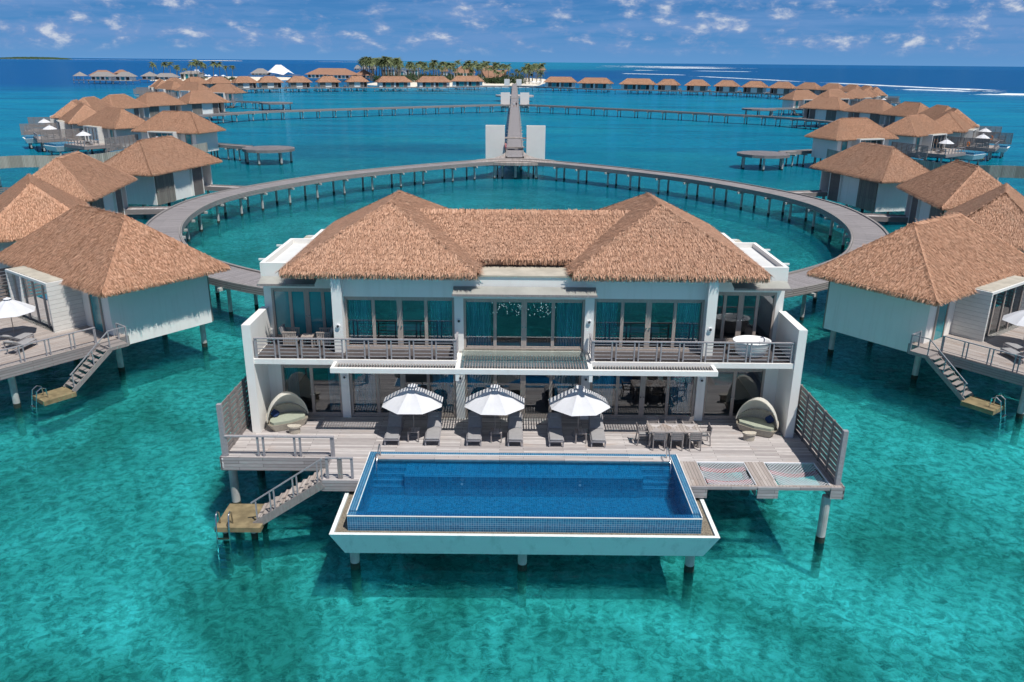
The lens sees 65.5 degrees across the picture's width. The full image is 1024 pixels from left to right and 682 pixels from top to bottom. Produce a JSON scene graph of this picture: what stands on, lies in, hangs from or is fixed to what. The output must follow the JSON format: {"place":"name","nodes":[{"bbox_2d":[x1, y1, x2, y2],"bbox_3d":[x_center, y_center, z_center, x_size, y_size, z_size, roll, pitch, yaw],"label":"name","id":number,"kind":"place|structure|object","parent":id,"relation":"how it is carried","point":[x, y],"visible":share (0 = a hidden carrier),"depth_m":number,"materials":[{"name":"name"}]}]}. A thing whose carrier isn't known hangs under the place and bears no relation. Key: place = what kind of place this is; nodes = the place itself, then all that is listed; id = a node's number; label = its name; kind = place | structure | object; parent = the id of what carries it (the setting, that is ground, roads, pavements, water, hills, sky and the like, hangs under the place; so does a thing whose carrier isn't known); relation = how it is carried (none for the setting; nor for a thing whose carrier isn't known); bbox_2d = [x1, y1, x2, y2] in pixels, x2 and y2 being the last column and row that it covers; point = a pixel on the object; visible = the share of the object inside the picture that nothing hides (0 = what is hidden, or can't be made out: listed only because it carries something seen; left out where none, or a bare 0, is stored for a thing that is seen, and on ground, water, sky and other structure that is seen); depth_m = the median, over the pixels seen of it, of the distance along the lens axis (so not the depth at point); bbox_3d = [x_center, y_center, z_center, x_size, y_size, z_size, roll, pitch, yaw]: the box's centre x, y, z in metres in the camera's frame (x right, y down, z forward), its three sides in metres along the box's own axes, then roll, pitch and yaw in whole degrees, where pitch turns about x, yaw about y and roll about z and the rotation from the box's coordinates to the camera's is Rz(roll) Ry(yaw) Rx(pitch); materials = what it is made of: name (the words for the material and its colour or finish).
{"place":"outdoors","nodes":[
{"label":"outdoors","id":0,"kind":"place"},
{"bbox_2d":[367,76,545,86],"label":"sand beach","id":1,"kind":"structure","parent":0,"point":[414,84],"depth_m":628.11,"materials":[{"name":"white sand"}]},
{"bbox_2d":[372,71,524,82],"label":"shrubbery","id":2,"kind":"object","parent":1,"relation":"on","point":[414,77],"visible":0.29,"depth_m":717.28,"materials":[{"name":"green plant"}]},
{"bbox_2d":[0,176,1023,681],"bbox_3d":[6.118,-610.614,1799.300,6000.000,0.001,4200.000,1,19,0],"label":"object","id":3,"kind":"structure","parent":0,"point":[112,500],"depth_m":32.22,"materials":[{"name":"teal liquid"}]},
{"bbox_2d":[0,173,88,295],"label":"overwater villa","id":4,"kind":"object","parent":3,"relation":"on","point":[29,203],"visible":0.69,"depth_m":58.49,"materials":[{"name":"brown plant"}]},
{"bbox_2d":[24,99,97,141],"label":"overwater villa","id":5,"kind":"object","parent":3,"relation":"on","point":[68,107],"visible":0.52,"depth_m":174.26,"materials":[{"name":"brown wood"}]},
{"bbox_2d":[19,103,109,152],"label":"overwater villa","id":6,"kind":"object","parent":3,"relation":"on","point":[75,116],"visible":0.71,"depth_m":159.55,"materials":[{"name":"brown wood"}]},
{"bbox_2d":[0,150,175,214],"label":"overwater villa","id":7,"kind":"object","parent":3,"relation":"on","point":[92,182],"visible":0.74,"depth_m":76.84,"materials":[{"name":"brown wood"}]},
{"bbox_2d":[40,107,144,155],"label":"overwater villa","id":8,"kind":"object","parent":3,"relation":"on","point":[102,124],"visible":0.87,"depth_m":148.65,"materials":[{"name":"brown wood"}]},
{"bbox_2d":[83,125,108,142],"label":"bay window","id":9,"kind":"structure","parent":8,"relation":"in","point":[97,133],"depth_m":148.66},
{"bbox_2d":[79,96,114,110],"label":"overwater villa","id":10,"kind":"object","parent":3,"relation":"on","point":[95,103],"visible":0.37,"depth_m":190.76,"materials":[{"name":"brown wood"}]},
{"bbox_2d":[0,142,207,193],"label":"boardwalk","id":11,"kind":"structure","parent":3,"relation":"on","point":[39,161],"depth_m":112.47,"materials":[{"name":"wood"}]},
{"bbox_2d":[0,203,230,435],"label":"overwater villa","id":12,"kind":"object","parent":3,"relation":"on","point":[90,282],"visible":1,"depth_m":46.64,"materials":[{"name":"brown plant"}]},
{"bbox_2d":[0,297,35,336],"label":"parasol","id":13,"kind":"object","parent":12,"relation":"on","point":[10,307],"visible":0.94,"depth_m":44.48,"materials":[{"name":"grey fabric"}]},
{"bbox_2d":[5,266,86,332],"bbox_3d":[-27.923,-2.582,47.689,5.300,3.110,1.840,15,24,35],"label":"bay window","id":14,"kind":"structure","parent":12,"relation":"in","point":[59,307],"depth_m":46.65,"materials":[{"name":"white wood"}]},
{"bbox_2d":[88,294,105,332],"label":"door","id":15,"kind":"structure","parent":12,"relation":"in","point":[94,301],"depth_m":46.02,"materials":[{"name":"teal glass"}]},
{"bbox_2d":[101,93,149,119],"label":"overwater villa","id":16,"kind":"object","parent":3,"relation":"on","point":[130,104],"visible":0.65,"depth_m":207.10,"materials":[{"name":"brown wood"}]},
{"bbox_2d":[136,92,186,117],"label":"overwater villa","id":17,"kind":"object","parent":3,"relation":"on","point":[157,102],"visible":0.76,"depth_m":219.30,"materials":[{"name":"brown wood"}]},
{"bbox_2d":[104,110,225,156],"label":"overwater villa","id":18,"kind":"object","parent":3,"relation":"on","point":[190,127],"visible":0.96,"depth_m":140.81,"materials":[{"name":"brown wood"}]},
{"bbox_2d":[103,135,253,224],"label":"overwater villa","id":19,"kind":"object","parent":3,"relation":"on","point":[165,169],"visible":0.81,"depth_m":92.20,"materials":[{"name":"brown wood"}]},
{"bbox_2d":[166,82,208,98],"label":"overwater villa","id":20,"kind":"object","parent":3,"relation":"on","point":[184,89],"visible":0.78,"depth_m":320.04,"materials":[{"name":"brown wood"}]},
{"bbox_2d":[179,90,229,120],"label":"overwater villa","id":21,"kind":"object","parent":3,"relation":"on","point":[197,102],"visible":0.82,"depth_m":234.38,"materials":[{"name":"brown wood"}]},
{"bbox_2d":[207,83,246,107],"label":"overwater villa","id":22,"kind":"object","parent":3,"relation":"on","point":[230,93],"visible":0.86,"depth_m":304.26,"materials":[{"name":"brown wood"}]},
{"bbox_2d":[214,504,270,573],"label":"bathing platform","id":23,"kind":"structure","parent":3,"relation":"on","point":[244,517],"depth_m":31.14,"materials":[{"name":"brown wood"}]},
{"bbox_2d":[215,511,232,574],"bbox_3d":[-11.012,7.736,30.622,0.533,2.551,0.688,1,19,0],"label":"swim ladder","id":24,"kind":"object","parent":23,"relation":"attached to","point":[224,553],"visible":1,"depth_m":30.49,"materials":[{"name":"metal"}]},
{"bbox_2d":[251,458,325,524],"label":"sea stairs","id":25,"kind":"structure","parent":23,"relation":"on","point":[293,496],"depth_m":30.51,"materials":[{"name":"grey wood"}]},
{"bbox_2d":[231,76,258,92],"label":"overwater villa","id":26,"kind":"object","parent":3,"relation":"on","point":[244,82],"visible":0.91,"depth_m":437.91,"materials":[{"name":"brown wood"}]},
{"bbox_2d":[210,143,294,164],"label":"swim platform","id":27,"kind":"structure","parent":3,"relation":"on","point":[247,149],"depth_m":142.32,"materials":[{"name":"grey wood"}]},
{"bbox_2d":[256,76,283,91],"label":"overwater villa","id":28,"kind":"object","parent":3,"relation":"on","point":[270,82],"visible":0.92,"depth_m":449.15,"materials":[{"name":"brown wood"}]},
{"bbox_2d":[284,76,312,91],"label":"overwater villa","id":29,"kind":"object","parent":3,"relation":"on","point":[298,81],"visible":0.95,"depth_m":458.17,"materials":[{"name":"brown wood"}]},
{"bbox_2d":[314,76,340,91],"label":"overwater villa","id":30,"kind":"object","parent":3,"relation":"on","point":[327,81],"visible":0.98,"depth_m":466.18,"materials":[{"name":"brown wood"}]},
{"bbox_2d":[145,158,514,335],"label":"boardwalk","id":31,"kind":"structure","parent":3,"relation":"on","point":[173,221],"depth_m":91.44,"materials":[{"name":"wood"}]},
{"bbox_2d":[306,68,356,80],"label":"restaurant","id":32,"kind":"structure","parent":3,"relation":"on","point":[318,73],"depth_m":716.73,"materials":[{"name":"brown paint"}]},
{"bbox_2d":[198,104,510,122],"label":"boardwalk","id":33,"kind":"structure","parent":3,"relation":"on","point":[320,110],"depth_m":256.98,"materials":[{"name":"wood"}]},
{"bbox_2d":[240,86,511,93],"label":"boardwalk","id":34,"kind":"structure","parent":3,"relation":"on","point":[286,88],"depth_m":466.93,"materials":[{"name":"wood"}]},
{"bbox_2d":[375,76,411,90],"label":"overwater villa","id":35,"kind":"object","parent":3,"relation":"on","point":[393,81],"visible":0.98,"depth_m":480.14,"materials":[{"name":"brown paint"}]},
{"bbox_2d":[415,76,450,90],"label":"overwater villa","id":36,"kind":"object","parent":3,"relation":"on","point":[432,81],"visible":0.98,"depth_m":487.74,"materials":[{"name":"brown wood"}]},
{"bbox_2d":[451,76,484,89],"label":"overwater villa","id":37,"kind":"object","parent":3,"relation":"on","point":[467,81],"visible":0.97,"depth_m":513.92,"materials":[{"name":"brown wood"}]},
{"bbox_2d":[486,125,507,158],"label":"gate tower","id":38,"kind":"structure","parent":3,"relation":"on","point":[495,140],"depth_m":139.51,"materials":[{"name":"paint"}]},
{"bbox_2d":[472,83,555,178],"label":"jetty","id":39,"kind":"object","parent":3,"relation":"on","point":[514,149],"visible":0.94,"depth_m":142.02,"materials":[{"name":"wood"}]},
{"bbox_2d":[241,189,807,495],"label":"overwater villa","id":40,"kind":"structure","parent":3,"relation":"on","point":[710,291],"depth_m":34.03,"materials":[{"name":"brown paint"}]},
{"bbox_2d":[279,324,299,344],"bbox_3d":[-9.566,-0.301,34.259,0.737,0.778,0.660,1,19,0],"label":"lounge chair","id":41,"kind":"object","parent":40,"relation":"on","point":[289,332],"visible":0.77,"depth_m":34.08,"materials":[{"name":"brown wood"}]},
{"bbox_2d":[271,288,333,337],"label":"glass door","id":42,"kind":"structure","parent":40,"relation":"in","point":[309,309],"depth_m":34.85,"materials":[{"name":"teal glass"}]},
{"bbox_2d":[281,365,342,415],"bbox_3d":[-8.800,2.123,35.287,2.600,2.450,0.420,1,19,0],"label":"glass door","id":43,"kind":"structure","parent":40,"relation":"in","point":[334,379],"depth_m":35.34,"materials":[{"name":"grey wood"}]},
{"bbox_2d":[344,296,454,349],"bbox_3d":[-4.733,-0.808,33.822,4.620,2.340,0.420,1,19,0],"label":"glass door","id":44,"kind":"structure","parent":40,"relation":"in","point":[441,308],"depth_m":33.87,"materials":[{"name":"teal glass"}]},
{"bbox_2d":[349,365,456,416],"bbox_3d":[-4.795,2.160,35.287,4.650,2.450,0.420,1,19,0],"label":"glass door","id":45,"kind":"structure","parent":40,"relation":"in","point":[444,385],"depth_m":35.44,"materials":[{"name":"grey"}]},
{"bbox_2d":[386,300,430,336],"bbox_3d":[-4.690,-1.140,37.023,2.200,1.230,2.200,1,19,0],"label":"bed","id":46,"kind":"object","parent":40,"relation":"in","point":[413,319],"visible":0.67,"depth_m":36.58,"materials":[{"name":"teal wood"}]},
{"bbox_2d":[465,366,580,417],"bbox_3d":[0.480,2.208,35.287,5.100,2.450,0.420,1,19,0],"label":"glass door","id":47,"kind":"structure","parent":40,"relation":"in","point":[476,382],"depth_m":35.31,"materials":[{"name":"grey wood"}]},
{"bbox_2d":[463,298,584,350],"bbox_3d":[0.507,-0.741,33.829,5.100,2.300,0.420,1,19,0],"label":"glass door","id":48,"kind":"structure","parent":40,"relation":"in","point":[569,330],"depth_m":33.92,"materials":[{"name":"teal glass"}]},
{"bbox_2d":[616,302,659,338],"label":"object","id":49,"kind":"object","parent":40,"relation":"in","point":[634,321],"visible":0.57,"depth_m":36.58,"materials":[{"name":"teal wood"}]},
{"bbox_2d":[588,367,697,418],"bbox_3d":[5.754,2.257,35.287,4.650,2.450,0.420,1,19,0],"label":"glass door","id":50,"kind":"structure","parent":40,"relation":"in","point":[680,387],"depth_m":35.41,"materials":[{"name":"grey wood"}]},
{"bbox_2d":[593,299,704,351],"bbox_3d":[5.747,-0.711,33.822,4.620,2.340,0.420,1,19,0],"label":"glass door","id":51,"kind":"structure","parent":40,"relation":"in","point":[605,310],"depth_m":33.87,"materials":[{"name":"teal glass"}]},
{"bbox_2d":[702,368,765,419],"bbox_3d":[9.759,2.336,35.164,2.600,2.450,0.160,1,19,0],"label":"glass door","id":52,"kind":"structure","parent":40,"relation":"in","point":[714,417],"depth_m":35.11,"materials":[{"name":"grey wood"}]},
{"bbox_2d":[714,292,776,341],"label":"glass door","id":53,"kind":"structure","parent":40,"relation":"in","point":[741,295],"depth_m":34.81,"materials":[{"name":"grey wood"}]},
{"bbox_2d":[733,335,771,357],"bbox_3d":[10.119,0.139,33.661,1.613,0.925,1.267,1,19,0],"label":"bathtub","id":54,"kind":"object","parent":40,"relation":"on","point":[747,338],"visible":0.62,"depth_m":33.48,"materials":[{"name":"ceramic"}]},
{"bbox_2d":[329,444,719,608],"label":"swimming pool","id":55,"kind":"structure","parent":3,"relation":"on","point":[521,511],"depth_m":29.46,"materials":[{"name":"liquid"}]},
{"bbox_2d":[220,410,844,577],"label":"pool deck","id":56,"kind":"structure","parent":3,"relation":"on","point":[342,447],"depth_m":32.59,"materials":[{"name":"wood"}]},
{"bbox_2d":[216,376,251,455],"bbox_3d":[-11.453,2.876,33.657,0.183,2.400,4.553,1,19,1],"label":"privacy fence","id":57,"kind":"object","parent":56,"relation":"on","point":[229,412],"visible":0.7,"depth_m":32.77,"materials":[{"name":"grey wood"}]},
{"bbox_2d":[266,391,307,431],"bbox_3d":[-9.785,2.889,34.377,1.844,1.589,1.215,-12,23,-32],"label":"daybed","id":58,"kind":"object","parent":56,"relation":"on","point":[285,408],"visible":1,"depth_m":34.45,"materials":[{"name":"wicker"}]},
{"bbox_2d":[384,411,403,445],"bbox_3d":[-4.977,3.653,33.561,0.630,0.810,1.794,0,19,-1],"label":"sun lounger","id":59,"kind":"object","parent":56,"relation":"on","point":[394,427],"visible":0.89,"depth_m":33.62,"materials":[{"name":"grey fabric"}]},
{"bbox_2d":[382,383,442,435],"bbox_3d":[-4.167,2.857,33.601,2.476,2.300,2.476,0,19,-1],"label":"parasol","id":60,"kind":"object","parent":56,"relation":"on","point":[412,398],"visible":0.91,"depth_m":32.91,"materials":[{"name":"fabric"}]},
{"bbox_2d":[424,411,441,445],"bbox_3d":[-3.305,3.668,33.561,0.630,0.810,1.794,0,19,-1],"label":"sun lounger","id":61,"kind":"object","parent":56,"relation":"on","point":[434,426],"visible":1,"depth_m":33.71,"materials":[{"name":"grey fabric"}]},
{"bbox_2d":[466,411,482,445],"bbox_3d":[-1.575,3.684,33.561,0.630,0.810,1.794,0,19,-1],"label":"sun lounger","id":62,"kind":"object","parent":56,"relation":"on","point":[474,428],"visible":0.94,"depth_m":33.70,"materials":[{"name":"grey fabric"}]},
{"bbox_2d":[465,384,524,436],"bbox_3d":[-0.717,2.889,33.601,2.476,2.300,2.476,1,19,2],"label":"parasol","id":63,"kind":"object","parent":56,"relation":"on","point":[495,399],"visible":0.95,"depth_m":32.92,"materials":[{"name":"grey fabric"}]},
{"bbox_2d":[508,412,522,446],"bbox_3d":[0.133,3.700,33.561,0.630,0.810,1.794,0,19,0],"label":"sun lounger","id":64,"kind":"object","parent":56,"relation":"on","point":[515,431],"visible":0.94,"depth_m":33.68,"materials":[{"name":"grey fabric"}]},
{"bbox_2d":[547,412,563,446],"bbox_3d":[1.825,3.716,33.561,0.630,0.810,1.794,0,19,-1],"label":"sun lounger","id":65,"kind":"object","parent":56,"relation":"on","point":[554,427],"visible":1,"depth_m":33.72,"materials":[{"name":"grey fabric"}]},
{"bbox_2d":[548,385,609,437],"bbox_3d":[2.813,2.921,33.601,2.476,2.300,2.476,-1,19,-5],"label":"parasol","id":66,"kind":"object","parent":56,"relation":"on","point":[579,400],"visible":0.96,"depth_m":32.91,"materials":[{"name":"grey fabric"}]},
{"bbox_2d":[588,413,605,447],"bbox_3d":[3.580,3.732,33.561,0.630,0.810,1.794,1,19,1],"label":"sun lounger","id":67,"kind":"object","parent":56,"relation":"on","point":[596,429],"visible":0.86,"depth_m":33.61,"materials":[{"name":"grey fabric"}]},
{"bbox_2d":[646,423,701,447],"bbox_3d":[6.704,3.939,33.187,2.140,0.720,0.830,1,19,0],"label":"dining table","id":68,"kind":"object","parent":56,"relation":"on","point":[667,428],"visible":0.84,"depth_m":32.98,"materials":[{"name":"grey wood"}]},
{"bbox_2d":[697,462,756,484],"bbox_3d":[8.302,5.220,30.977,1.952,0.206,1.872,1,19,0],"label":"lounging net","id":69,"kind":"object","parent":56,"relation":"attached to","point":[731,470],"visible":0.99,"depth_m":31.13,"materials":[{"name":"white fabric"}]},
{"bbox_2d":[736,397,778,437],"bbox_3d":[10.630,3.127,34.235,1.844,1.589,1.214,13,23,32],"label":"daybed","id":70,"kind":"object","parent":56,"relation":"on","point":[758,415],"visible":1,"depth_m":34.33,"materials":[{"name":"wicker"}]},
{"bbox_2d":[764,462,829,484],"bbox_3d":[11.042,5.246,30.977,2.072,0.209,1.872,1,19,0],"label":"lounging net","id":71,"kind":"object","parent":56,"relation":"attached to","point":[812,473],"visible":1,"depth_m":31.17,"materials":[{"name":"white fabric"}]},
{"bbox_2d":[794,384,848,485],"bbox_3d":[12.295,3.406,32.770,0.182,2.400,6.432,0,19,-1],"label":"privacy fence","id":72,"kind":"object","parent":56,"relation":"on","point":[841,446],"visible":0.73,"depth_m":31.55,"materials":[{"name":"grey wood"}]},
{"bbox_2d":[523,125,545,166],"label":"gate tower","id":73,"kind":"structure","parent":3,"relation":"on","point":[535,141],"depth_m":139.54,"materials":[{"name":"paint"}]},
{"bbox_2d":[544,76,576,90],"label":"overwater villa","id":74,"kind":"object","parent":3,"relation":"on","point":[562,82],"visible":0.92,"depth_m":512.04,"materials":[{"name":"brown paint"}]},
{"bbox_2d":[577,77,613,92],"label":"overwater villa","id":75,"kind":"object","parent":3,"relation":"on","point":[596,83],"visible":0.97,"depth_m":493.25,"materials":[{"name":"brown wood"}]},
{"bbox_2d":[619,78,655,93],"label":"overwater villa","id":76,"kind":"object","parent":3,"relation":"on","point":[639,83],"visible":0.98,"depth_m":478.21,"materials":[{"name":"brown wood"}]},
{"bbox_2d":[517,86,786,98],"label":"boardwalk","id":77,"kind":"structure","parent":3,"relation":"on","point":[716,92],"depth_m":462.56,"materials":[{"name":"wood"}]},
{"bbox_2d":[519,104,832,128],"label":"boardwalk","id":78,"kind":"structure","parent":3,"relation":"on","point":[792,119],"depth_m":255.71,"materials":[{"name":"wood"}]},
{"bbox_2d":[684,79,711,94],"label":"overwater villa","id":79,"kind":"object","parent":3,"relation":"on","point":[697,85],"visible":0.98,"depth_m":463.44,"materials":[{"name":"brown wood"}]},
{"bbox_2d":[515,158,888,325],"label":"boardwalk","id":80,"kind":"structure","parent":3,"relation":"on","point":[860,228],"depth_m":92.24,"materials":[{"name":"wood"}]},
{"bbox_2d":[714,80,741,95],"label":"overwater villa","id":81,"kind":"object","parent":3,"relation":"on","point":[727,86],"visible":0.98,"depth_m":454.84,"materials":[{"name":"brown wood"}]},
{"bbox_2d":[741,81,770,96],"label":"overwater villa","id":82,"kind":"object","parent":3,"relation":"on","point":[755,86],"visible":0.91,"depth_m":441.63,"materials":[{"name":"brown wood"}]},
{"bbox_2d":[737,149,820,170],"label":"swim platform","id":83,"kind":"structure","parent":3,"relation":"on","point":[780,155],"depth_m":140.73,"materials":[{"name":"grey wood"}]},
{"bbox_2d":[767,81,795,97],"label":"overwater villa","id":84,"kind":"object","parent":3,"relation":"on","point":[779,87],"visible":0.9,"depth_m":428.40,"materials":[{"name":"brown wood"}]},
{"bbox_2d":[779,90,818,115],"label":"overwater villa","id":85,"kind":"object","parent":3,"relation":"on","point":[795,98],"visible":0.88,"depth_m":290.64,"materials":[{"name":"brown wood"}]},
{"bbox_2d":[798,96,850,127],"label":"overwater villa","id":86,"kind":"object","parent":3,"relation":"on","point":[831,108],"visible":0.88,"depth_m":231.70,"materials":[{"name":"brown wood"}]},
{"bbox_2d":[778,142,929,231],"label":"overwater villa","id":87,"kind":"object","parent":3,"relation":"on","point":[863,176],"visible":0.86,"depth_m":92.07,"materials":[{"name":"brown wood"}]},
{"bbox_2d":[805,117,928,163],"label":"overwater villa","id":88,"kind":"object","parent":3,"relation":"on","point":[841,134],"visible":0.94,"depth_m":139.55,"materials":[{"name":"brown wood"}]},
{"bbox_2d":[842,99,893,124],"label":"overwater villa","id":89,"kind":"object","parent":3,"relation":"on","point":[871,109],"visible":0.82,"depth_m":216.06,"materials":[{"name":"brown wood"}]},
{"bbox_2d":[879,101,928,127],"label":"overwater villa","id":90,"kind":"object","parent":3,"relation":"on","point":[898,112],"visible":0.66,"depth_m":204.21,"materials":[{"name":"brown wood"}]},
{"bbox_2d":[806,212,1023,445],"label":"overwater villa","id":91,"kind":"object","parent":3,"relation":"on","point":[944,291],"visible":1,"depth_m":46.54,"materials":[{"name":"brown plant"}]},
{"bbox_2d":[931,303,949,340],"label":"door","id":92,"kind":"structure","parent":91,"relation":"in","point":[942,311],"depth_m":45.93,"materials":[{"name":"teal glass"}]},
{"bbox_2d":[950,275,1023,341],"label":"bay window","id":93,"kind":"structure","parent":91,"relation":"in","point":[994,300],"depth_m":46.52,"materials":[{"name":"white wood"}]},
{"bbox_2d":[1002,310,1023,346],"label":"parasol","id":94,"kind":"object","parent":91,"relation":"on","point":[1016,318],"visible":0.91,"depth_m":44.67,"materials":[{"name":"grey fabric"}]},
{"bbox_2d":[826,149,1023,179],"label":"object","id":95,"kind":"object","parent":3,"relation":"on","point":[997,172],"visible":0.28,"depth_m":111.41,"materials":[{"name":"wood"}]},
{"bbox_2d":[849,159,1002,225],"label":"overwater villa","id":96,"kind":"object","parent":3,"relation":"on","point":[935,193],"visible":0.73,"depth_m":76.47,"materials":[{"name":"brown plant"}]},
{"bbox_2d":[884,114,989,164],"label":"overwater villa","id":97,"kind":"object","parent":3,"relation":"on","point":[923,129],"visible":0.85,"depth_m":148.50,"materials":[{"name":"brown wood"}]},
{"bbox_2d":[921,133,946,150],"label":"bay window","id":98,"kind":"structure","parent":97,"relation":"in","point":[933,140],"depth_m":149.04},
{"bbox_2d":[875,183,1023,252],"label":"overwater villa","id":99,"kind":"object","parent":3,"relation":"on","point":[998,211],"visible":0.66,"depth_m":58.49,"materials":[{"name":"brown plant"}]},
{"bbox_2d":[932,108,1004,153],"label":"overwater villa","id":100,"kind":"object","parent":3,"relation":"on","point":[967,119],"visible":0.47,"depth_m":173.10,"materials":[{"name":"brown wood"}]},
{"bbox_2d":[935,111,1012,160],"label":"overwater villa","id":101,"kind":"object","parent":3,"relation":"on","point":[955,124],"visible":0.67,"depth_m":158.98,"materials":[{"name":"brown wood"}]},
{"bbox_2d":[0,57,1023,206],"bbox_3d":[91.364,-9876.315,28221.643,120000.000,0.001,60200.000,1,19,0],"label":"water","id":102,"kind":"structure","parent":0,"point":[342,141],"depth_m":246.30,"materials":[{"name":"blue liquid"}]},
{"bbox_2d":[0,0,1023,66],"label":"sky","id":103,"kind":"structure","parent":0,"point":[786,32],"materials":[{"name":"blue"}]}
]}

